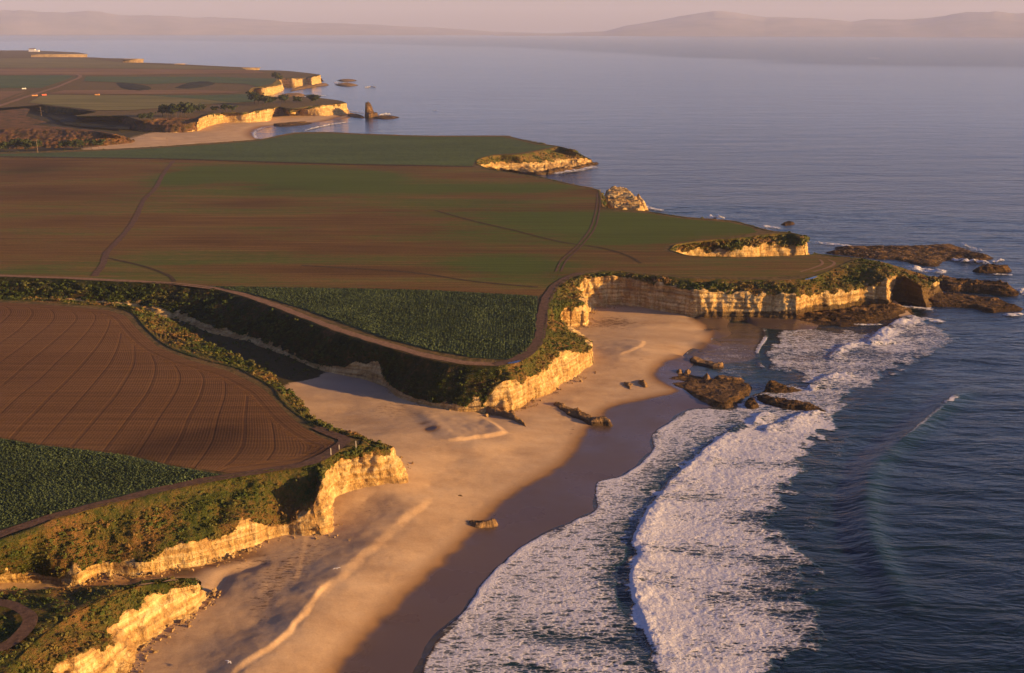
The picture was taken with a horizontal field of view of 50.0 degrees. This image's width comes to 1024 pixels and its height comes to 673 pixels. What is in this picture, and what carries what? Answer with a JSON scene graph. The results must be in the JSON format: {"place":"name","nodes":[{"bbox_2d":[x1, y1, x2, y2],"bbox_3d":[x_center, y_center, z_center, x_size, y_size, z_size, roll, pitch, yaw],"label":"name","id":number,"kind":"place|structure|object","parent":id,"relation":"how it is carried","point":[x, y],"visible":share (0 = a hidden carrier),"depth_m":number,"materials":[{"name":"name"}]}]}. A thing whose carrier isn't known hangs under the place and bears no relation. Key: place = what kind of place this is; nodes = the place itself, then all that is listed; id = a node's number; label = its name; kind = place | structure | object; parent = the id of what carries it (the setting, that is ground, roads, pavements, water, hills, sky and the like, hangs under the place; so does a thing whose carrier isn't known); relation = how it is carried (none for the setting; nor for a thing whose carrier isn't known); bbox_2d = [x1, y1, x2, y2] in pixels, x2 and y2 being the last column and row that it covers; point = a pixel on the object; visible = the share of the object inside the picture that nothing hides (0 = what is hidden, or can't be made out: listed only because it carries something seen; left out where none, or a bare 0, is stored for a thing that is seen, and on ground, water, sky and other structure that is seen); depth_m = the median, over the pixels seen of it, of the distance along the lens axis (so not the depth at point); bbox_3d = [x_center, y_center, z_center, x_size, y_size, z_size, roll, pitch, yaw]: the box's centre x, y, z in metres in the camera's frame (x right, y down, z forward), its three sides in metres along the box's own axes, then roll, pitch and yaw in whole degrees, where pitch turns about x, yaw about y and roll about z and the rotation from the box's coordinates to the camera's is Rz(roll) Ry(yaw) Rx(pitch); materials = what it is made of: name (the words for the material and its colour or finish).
{"place":"outdoors","nodes":[
{"label":"outdoors","id":0,"kind":"place"},
{"bbox_2d":[0,91,26,101],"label":"field","id":1,"kind":"structure","parent":0,"point":[4,94],"depth_m":1524.87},
{"bbox_2d":[0,599,37,650],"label":"farm track","id":2,"kind":"structure","parent":0,"point":[28,624],"depth_m":171.73,"materials":[{"name":"soil"}]},
{"bbox_2d":[0,77,74,101],"bbox_3d":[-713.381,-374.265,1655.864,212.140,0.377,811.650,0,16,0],"label":"dirt road","id":3,"kind":"structure","parent":0,"point":[4,99],"depth_m":1598.15,"materials":[{"name":"brown soil"}]},
{"bbox_2d":[0,75,75,87],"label":"field","id":4,"kind":"structure","parent":0,"point":[25,81],"depth_m":1912.15,"materials":[{"name":"plant"}]},
{"bbox_2d":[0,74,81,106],"bbox_3d":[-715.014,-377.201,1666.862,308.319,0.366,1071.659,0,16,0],"label":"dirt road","id":5,"kind":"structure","parent":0,"point":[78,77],"depth_m":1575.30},
{"bbox_2d":[0,108,111,133],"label":"hill ground","id":6,"kind":"structure","parent":0,"point":[15,118],"depth_m":1075.85,"materials":[{"name":"soil"}]},
{"bbox_2d":[31,54,86,56],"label":"cliff","id":7,"kind":"structure","parent":0,"point":[58,55],"depth_m":3897.80,"materials":[{"name":"stone"}]},
{"bbox_2d":[0,128,134,148],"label":"hill slope","id":8,"kind":"structure","parent":0,"point":[50,137],"depth_m":962.08,"materials":[{"name":"plant"}]},
{"bbox_2d":[9,138,22,146],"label":"tree","id":9,"kind":"object","parent":8,"relation":"on","point":[14,142],"visible":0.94,"depth_m":882.78,"materials":[{"name":"green plant"}]},
{"bbox_2d":[93,139,105,145],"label":"tree","id":10,"kind":"object","parent":8,"relation":"on","point":[99,142],"visible":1,"depth_m":900.97,"materials":[{"name":"green plant"}]},
{"bbox_2d":[37,105,128,120],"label":"ravine bank","id":11,"kind":"structure","parent":0,"point":[58,110],"depth_m":1236.24,"materials":[{"name":"soil"}]},
{"bbox_2d":[42,112,129,128],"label":"pond","id":12,"kind":"structure","parent":0,"point":[67,119],"depth_m":1151.33,"materials":[{"name":"liquid"}]},
{"bbox_2d":[0,578,184,672],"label":"headland ground","id":13,"kind":"structure","parent":0,"point":[15,617],"depth_m":177.58,"materials":[{"name":"plant"}]},
{"bbox_2d":[5,578,201,593],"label":"ravine bank","id":14,"kind":"structure","parent":0,"point":[170,587],"depth_m":189.68,"materials":[{"name":"stone"}]},
{"bbox_2d":[6,580,208,672],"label":"sea cliff","id":15,"kind":"structure","parent":0,"point":[132,629],"depth_m":177.96,"materials":[{"name":"stone"}]},
{"bbox_2d":[0,438,221,528],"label":"green field","id":16,"kind":"structure","parent":0,"point":[82,496],"depth_m":219.86,"materials":[{"name":"plant"}]},
{"bbox_2d":[0,58,244,69],"bbox_3d":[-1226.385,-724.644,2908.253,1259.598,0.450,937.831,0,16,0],"label":"field","id":17,"kind":"structure","parent":0,"point":[48,63],"depth_m":2781.97,"materials":[{"name":"plant"}]},
{"bbox_2d":[0,68,264,74],"bbox_3d":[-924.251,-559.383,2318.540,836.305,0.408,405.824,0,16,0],"label":"field","id":18,"kind":"structure","parent":0,"point":[59,71],"depth_m":2326.20,"materials":[{"name":"plant"}]},
{"bbox_2d":[91,160,175,275],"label":"farm track","id":19,"kind":"structure","parent":0,"point":[103,262],"depth_m":502.83,"materials":[{"name":"soil"}]},
{"bbox_2d":[123,59,143,62],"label":"cliff","id":20,"kind":"structure","parent":0,"point":[133,61],"depth_m":3308.80,"materials":[{"name":"stone"}]},
{"bbox_2d":[29,95,239,109],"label":"field","id":21,"kind":"structure","parent":0,"point":[114,102],"depth_m":1365.11,"materials":[{"name":"plant"}]},
{"bbox_2d":[48,90,240,93],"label":"field","id":22,"kind":"structure","parent":0,"point":[134,91],"depth_m":1572.19,"materials":[{"name":"plant"}]},
{"bbox_2d":[119,117,198,132],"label":"hill slope","id":23,"kind":"structure","parent":0,"point":[176,125],"depth_m":1098.33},
{"bbox_2d":[0,463,320,586],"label":"sea cliff","id":24,"kind":"structure","parent":0,"point":[206,550],"depth_m":209.43,"materials":[{"name":"stone"}]},
{"bbox_2d":[0,302,335,472],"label":"furrowed field","id":25,"kind":"structure","parent":0,"point":[95,379],"depth_m":267.51,"materials":[{"name":"soil"}]},
{"bbox_2d":[0,50,340,119],"bbox_3d":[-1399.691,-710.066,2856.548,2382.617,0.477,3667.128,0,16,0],"label":"terrace ground","id":26,"kind":"structure","parent":0,"point":[81,83],"depth_m":1667.42,"materials":[{"name":"green plant"}]},
{"bbox_2d":[116,83,150,90],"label":"scrub mound","id":27,"kind":"object","parent":26,"relation":"on","point":[131,86],"visible":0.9,"depth_m":1704.98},
{"bbox_2d":[143,112,156,120],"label":"tree","id":28,"kind":"object","parent":26,"relation":"on","point":[150,115],"visible":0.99,"depth_m":1088.81,"materials":[{"name":"green plant"}]},
{"bbox_2d":[160,104,171,114],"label":"tree","id":29,"kind":"object","parent":26,"relation":"on","point":[164,107],"visible":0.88,"depth_m":1124.43,"materials":[{"name":"green plant"}]},
{"bbox_2d":[167,103,183,112],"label":"tree","id":30,"kind":"object","parent":26,"relation":"on","point":[173,107],"visible":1,"depth_m":1118.84,"materials":[{"name":"green plant"}]},
{"bbox_2d":[179,102,193,116],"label":"tree","id":31,"kind":"object","parent":26,"relation":"on","point":[188,107],"visible":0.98,"depth_m":1124.14,"materials":[{"name":"green plant"}]},
{"bbox_2d":[175,81,214,88],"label":"scrub mound","id":32,"kind":"object","parent":26,"relation":"on","point":[198,84],"visible":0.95,"depth_m":1766.74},
{"bbox_2d":[245,91,259,103],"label":"tree","id":33,"kind":"object","parent":26,"relation":"on","point":[251,95],"visible":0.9,"depth_m":1321.17,"materials":[{"name":"green plant"}]},
{"bbox_2d":[257,92,268,104],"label":"tree","id":34,"kind":"object","parent":26,"relation":"on","point":[262,97],"visible":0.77,"depth_m":1315.57,"materials":[{"name":"green plant"}]},
{"bbox_2d":[0,107,349,151],"bbox_3d":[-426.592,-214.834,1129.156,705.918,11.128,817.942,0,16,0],"label":"beach","id":35,"kind":"structure","parent":0,"point":[223,132],"depth_m":1079.78,"materials":[{"name":"sand"}]},
{"bbox_2d":[0,141,10,148],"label":"tree","id":36,"kind":"object","parent":35,"relation":"on","point":[3,144],"visible":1,"depth_m":876.76,"materials":[{"name":"green plant"}]},
{"bbox_2d":[84,138,95,148],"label":"tree","id":37,"kind":"object","parent":35,"relation":"on","point":[92,142],"visible":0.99,"depth_m":897.69,"materials":[{"name":"green plant"}]},
{"bbox_2d":[273,121,311,126],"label":"reef","id":38,"kind":"object","parent":35,"relation":"on","point":[287,124],"visible":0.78,"depth_m":1190.25},
{"bbox_2d":[0,426,350,536],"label":"farm track","id":39,"kind":"structure","parent":0,"point":[343,441],"depth_m":218.46,"materials":[{"name":"soil"}]},
{"bbox_2d":[0,300,360,538],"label":"terrace ground","id":40,"kind":"structure","parent":0,"point":[137,324],"depth_m":285.07,"materials":[{"name":"brown soil"}]},
{"bbox_2d":[85,76,276,86],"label":"field","id":41,"kind":"structure","parent":0,"point":[257,82],"depth_m":1931.75,"materials":[{"name":"plant"}]},
{"bbox_2d":[0,297,377,444],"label":"valley bank","id":42,"kind":"structure","parent":0,"point":[279,396],"depth_m":309.57,"materials":[{"name":"plant"}]},
{"bbox_2d":[149,94,253,102],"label":"field","id":43,"kind":"structure","parent":0,"point":[232,98],"depth_m":1448.06,"materials":[{"name":"plant"}]},
{"bbox_2d":[0,276,500,413],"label":"valley bank","id":44,"kind":"structure","parent":0,"point":[370,371],"depth_m":333.59,"materials":[{"name":"plant"}]},
{"bbox_2d":[243,67,261,69],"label":"cliff","id":45,"kind":"structure","parent":0,"point":[249,68],"depth_m":2565.14,"materials":[{"name":"stone"}]},
{"bbox_2d":[0,274,512,365],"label":"farm track","id":46,"kind":"structure","parent":0,"point":[351,333],"depth_m":341.52,"materials":[{"name":"soil"}]},
{"bbox_2d":[197,102,347,130],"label":"cliff","id":47,"kind":"structure","parent":0,"point":[255,115],"depth_m":1218.07,"materials":[{"name":"stone"}]},
{"bbox_2d":[0,10,551,34],"bbox_3d":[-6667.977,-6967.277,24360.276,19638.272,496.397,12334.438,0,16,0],"label":"distant hills","id":48,"kind":"structure","parent":0,"point":[19,22],"depth_m":21910.66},
{"bbox_2d":[0,133,553,165],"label":"green field","id":49,"kind":"structure","parent":0,"point":[369,149],"depth_m":818.23,"materials":[{"name":"plant"}]},
{"bbox_2d":[249,74,321,94],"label":"cliff","id":50,"kind":"structure","parent":0,"point":[276,86],"depth_m":2003.63,"materials":[{"name":"stone"}]},
{"bbox_2d":[313,440,407,534],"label":"sea cliff","id":51,"kind":"structure","parent":0,"point":[369,468],"depth_m":237.93,"materials":[{"name":"stone"}]},
{"bbox_2d":[211,285,537,359],"bbox_3d":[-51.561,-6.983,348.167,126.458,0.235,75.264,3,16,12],"label":"green field","id":52,"kind":"structure","parent":0,"point":[414,327],"depth_m":347.28,"materials":[{"name":"plant"}]},
{"bbox_2d":[0,158,843,294],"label":"brown field","id":53,"kind":"structure","parent":0,"point":[222,223],"depth_m":498.70,"materials":[{"name":"soil"}]},
{"bbox_2d":[107,258,175,281],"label":"wheel rut","id":54,"kind":"structure","parent":53,"relation":"on","point":[172,279],"depth_m":414.59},
{"bbox_2d":[301,265,536,286],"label":"wheel rut","id":55,"kind":"structure","parent":53,"relation":"on","point":[422,273],"depth_m":404.81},
{"bbox_2d":[434,210,641,262],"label":"wheel rut","id":56,"kind":"structure","parent":53,"relation":"on","point":[635,259],"depth_m":475.53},
{"bbox_2d":[555,193,597,271],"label":"wheel rut","id":57,"kind":"structure","parent":53,"relation":"on","point":[584,236],"depth_m":482.92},
{"bbox_2d":[560,193,600,271],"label":"wheel rut","id":58,"kind":"structure","parent":53,"relation":"on","point":[561,270],"depth_m":483.00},
{"bbox_2d":[0,132,854,366],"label":"terrace ground","id":59,"kind":"structure","parent":0,"point":[442,354],"depth_m":434.27,"materials":[{"name":"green plant"}]},
{"bbox_2d":[17,139,33,150],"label":"tree","id":60,"kind":"object","parent":59,"relation":"on","point":[24,142],"visible":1,"depth_m":875.73,"materials":[{"name":"green plant"}]},
{"bbox_2d":[28,139,41,146],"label":"tree","id":61,"kind":"object","parent":59,"relation":"on","point":[34,143],"visible":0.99,"depth_m":877.12,"materials":[{"name":"green plant"}]},
{"bbox_2d":[57,140,70,149],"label":"tree","id":62,"kind":"object","parent":59,"relation":"on","point":[62,143],"visible":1,"depth_m":885.28,"materials":[{"name":"green plant"}]},
{"bbox_2d":[72,139,86,146],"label":"tree","id":63,"kind":"object","parent":59,"relation":"on","point":[80,143],"visible":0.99,"depth_m":884.56,"materials":[{"name":"green plant"}]},
{"bbox_2d":[0,156,474,166],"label":"field edge","id":64,"kind":"object","parent":59,"relation":"on","point":[244,161],"visible":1,"depth_m":750.95,"materials":[{"name":"soil"}]},
{"bbox_2d":[26,132,577,151],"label":"shore edge","id":65,"kind":"object","parent":59,"relation":"on","point":[302,132],"visible":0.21,"depth_m":893.61,"materials":[{"name":"stone"}]},
{"bbox_2d":[0,135,941,672],"bbox_3d":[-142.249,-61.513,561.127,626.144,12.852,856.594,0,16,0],"label":"scrub","id":66,"kind":"object","parent":59,"relation":"on","point":[324,467],"visible":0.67,"depth_m":315.83,"materials":[{"name":"green plant"}]},
{"bbox_2d":[476,147,591,174],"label":"cove wall","id":67,"kind":"structure","parent":59,"relation":"on","point":[533,167],"depth_m":803.87,"materials":[{"name":"stone"}]},
{"bbox_2d":[476,164,603,206],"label":"shore edge","id":68,"kind":"object","parent":59,"relation":"on","point":[602,204],"visible":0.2,"depth_m":654.04,"materials":[{"name":"stone"}]},
{"bbox_2d":[603,207,805,254],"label":"shore edge","id":69,"kind":"object","parent":59,"relation":"on","point":[708,219],"visible":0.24,"depth_m":525.36,"materials":[{"name":"plant"}]},
{"bbox_2d":[670,233,808,256],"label":"cove wall","id":70,"kind":"structure","parent":59,"relation":"on","point":[769,249],"depth_m":479.48,"materials":[{"name":"stone"}]},
{"bbox_2d":[668,249,928,276],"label":"shore edge","id":71,"kind":"object","parent":59,"relation":"on","point":[790,256],"visible":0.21,"depth_m":437.82,"materials":[{"name":"plant"}]},
{"bbox_2d":[0,300,911,672],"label":"beach","id":72,"kind":"structure","parent":0,"point":[416,558],"depth_m":233.24,"materials":[{"name":"sand"}]},
{"bbox_2d":[66,304,636,672],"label":"rubble","id":73,"kind":"object","parent":72,"relation":"on","point":[212,594],"visible":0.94,"depth_m":205.46,"materials":[{"name":"stone"}]},
{"bbox_2d":[469,518,497,527],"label":"beach rock","id":74,"kind":"object","parent":72,"relation":"on","point":[491,523],"visible":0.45,"depth_m":227.85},
{"bbox_2d":[485,406,525,426],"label":"rock ledge","id":75,"kind":"object","parent":72,"relation":"on","point":[493,410],"visible":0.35,"depth_m":289.21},
{"bbox_2d":[553,401,612,426],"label":"rock ledge","id":76,"kind":"object","parent":72,"relation":"on","point":[579,414],"visible":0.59,"depth_m":289.62,"materials":[{"name":"stone"}]},
{"bbox_2d":[623,382,632,388],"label":"boulder","id":77,"kind":"object","parent":72,"relation":"on","point":[628,384],"visible":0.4,"depth_m":317.14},
{"bbox_2d":[638,380,647,387],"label":"boulder","id":78,"kind":"object","parent":72,"relation":"on","point":[642,383],"visible":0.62,"depth_m":318.11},
{"bbox_2d":[669,373,751,408],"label":"flat reef","id":79,"kind":"object","parent":72,"relation":"on","point":[722,393],"visible":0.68,"depth_m":314.59},
{"bbox_2d":[796,302,913,326],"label":"wave cut shelf","id":80,"kind":"object","parent":72,"relation":"on","point":[870,313],"visible":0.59,"depth_m":395.14,"materials":[{"name":"stone"}]},
{"bbox_2d":[0,32,1023,211],"bbox_3d":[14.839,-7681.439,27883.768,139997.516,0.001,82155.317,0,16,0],"label":"sea","id":81,"kind":"structure","parent":0,"point":[925,121],"depth_m":1621.24,"materials":[{"name":"liquid"}]},
{"bbox_2d":[277,93,305,96],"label":"reef","id":82,"kind":"object","parent":81,"relation":"in","point":[296,94],"visible":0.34,"depth_m":1704.82},
{"bbox_2d":[289,83,328,91],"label":"reef","id":83,"kind":"object","parent":81,"relation":"in","point":[309,86],"visible":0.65,"depth_m":1957.20},
{"bbox_2d":[335,83,356,85],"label":"reef","id":84,"kind":"object","parent":81,"relation":"in","point":[345,84],"visible":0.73,"depth_m":2029.36},
{"bbox_2d":[337,79,356,81],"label":"reef","id":85,"kind":"object","parent":81,"relation":"in","point":[346,80],"visible":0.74,"depth_m":2209.78},
{"bbox_2d":[348,113,363,117],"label":"reef","id":86,"kind":"object","parent":81,"relation":"in","point":[355,115],"visible":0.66,"depth_m":1305.65},
{"bbox_2d":[372,115,399,118],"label":"reef","id":87,"kind":"object","parent":81,"relation":"in","point":[384,117],"visible":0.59,"depth_m":1287.32},
{"bbox_2d":[365,102,377,117],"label":"sea stack","id":88,"kind":"object","parent":87,"relation":"on","point":[370,112],"visible":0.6,"depth_m":1296.55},
{"bbox_2d":[546,162,598,174],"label":"shore rock","id":89,"kind":"object","parent":81,"relation":"in","point":[555,170],"visible":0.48,"depth_m":807.08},
{"bbox_2d":[554,166,596,173],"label":"sea foam","id":90,"kind":"object","parent":81,"relation":"on","point":[581,169],"visible":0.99,"depth_m":809.40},
{"bbox_2d":[0,0,1023,31],"label":"sky","id":91,"kind":"structure","parent":0,"point":[481,15],"materials":[{"name":"pink"}]},
{"bbox_2d":[492,273,582,365],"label":"farm track","id":92,"kind":"structure","parent":0,"point":[541,321],"depth_m":337.32,"materials":[{"name":"soil"}]},
{"bbox_2d":[483,330,592,411],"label":"sea cliff","id":93,"kind":"structure","parent":0,"point":[507,395],"depth_m":305.51,"materials":[{"name":"stone"}]},
{"bbox_2d":[543,271,797,359],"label":"sea cliff","id":94,"kind":"structure","parent":0,"point":[735,305],"depth_m":392.87,"materials":[{"name":"stone"}]},
{"bbox_2d":[413,196,1023,672],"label":"sea","id":95,"kind":"structure","parent":0,"point":[913,546],"depth_m":253.13,"materials":[{"name":"liquid"}]},
{"bbox_2d":[605,186,644,210],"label":"rock outcrop","id":96,"kind":"object","parent":95,"relation":"in","point":[620,198],"visible":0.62,"depth_m":626.11,"materials":[{"name":"stone"}]},
{"bbox_2d":[637,194,648,210],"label":"shore rock","id":97,"kind":"object","parent":96,"relation":"on","point":[642,201],"visible":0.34,"depth_m":632.20,"materials":[{"name":"stone"}]},
{"bbox_2d":[422,312,965,672],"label":"surf foam","id":98,"kind":"object","parent":95,"relation":"on","point":[713,581],"visible":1,"depth_m":217.26,"materials":[{"name":"liquid"}]},
{"bbox_2d":[690,356,723,368],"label":"surf rock","id":99,"kind":"object","parent":95,"relation":"in","point":[706,363],"visible":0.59,"depth_m":340.12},
{"bbox_2d":[714,375,743,381],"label":"surf rock","id":100,"kind":"object","parent":95,"relation":"in","point":[729,378],"visible":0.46,"depth_m":324.99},
{"bbox_2d":[744,397,758,408],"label":"surf rock","id":101,"kind":"object","parent":95,"relation":"in","point":[751,403],"visible":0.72,"depth_m":302.98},
{"bbox_2d":[763,380,801,392],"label":"surf rock","id":102,"kind":"object","parent":95,"relation":"in","point":[772,386],"visible":0.57,"depth_m":315.71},
{"bbox_2d":[781,221,794,225],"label":"surf rock","id":103,"kind":"object","parent":95,"relation":"in","point":[786,223],"visible":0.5,"depth_m":587.29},
{"bbox_2d":[756,394,825,411],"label":"surf rock","id":104,"kind":"object","parent":95,"relation":"in","point":[784,403],"visible":0.52,"depth_m":302.72,"materials":[{"name":"stone"}]},
{"bbox_2d":[826,244,992,266],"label":"offshore reef","id":105,"kind":"object","parent":95,"relation":"in","point":[934,255],"visible":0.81,"depth_m":507.51},
{"bbox_2d":[905,265,945,272],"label":"sea foam","id":106,"kind":"object","parent":95,"relation":"on","point":[918,268],"visible":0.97,"depth_m":474.08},
{"bbox_2d":[952,258,986,263],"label":"sea foam","id":107,"kind":"object","parent":95,"relation":"on","point":[966,259],"visible":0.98,"depth_m":492.56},
{"bbox_2d":[928,292,1022,312],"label":"offshore reef","id":108,"kind":"object","parent":95,"relation":"in","point":[982,304],"visible":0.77,"depth_m":414.50},
{"bbox_2d":[937,274,1018,295],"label":"offshore reef","id":109,"kind":"object","parent":95,"relation":"in","point":[997,287],"visible":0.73,"depth_m":437.95},
{"bbox_2d":[973,264,1011,272],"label":"offshore reef","id":110,"kind":"object","parent":95,"relation":"in","point":[990,268],"visible":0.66,"depth_m":473.55},
{"bbox_2d":[495,11,1023,36],"bbox_3d":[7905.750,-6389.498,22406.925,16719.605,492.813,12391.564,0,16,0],"label":"distant hills","id":111,"kind":"structure","parent":0,"point":[963,24],"depth_m":20082.93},
{"bbox_2d":[796,259,942,314],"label":"sea cliff","id":112,"kind":"structure","parent":0,"point":[896,288],"depth_m":408.54,"materials":[{"name":"stone"}]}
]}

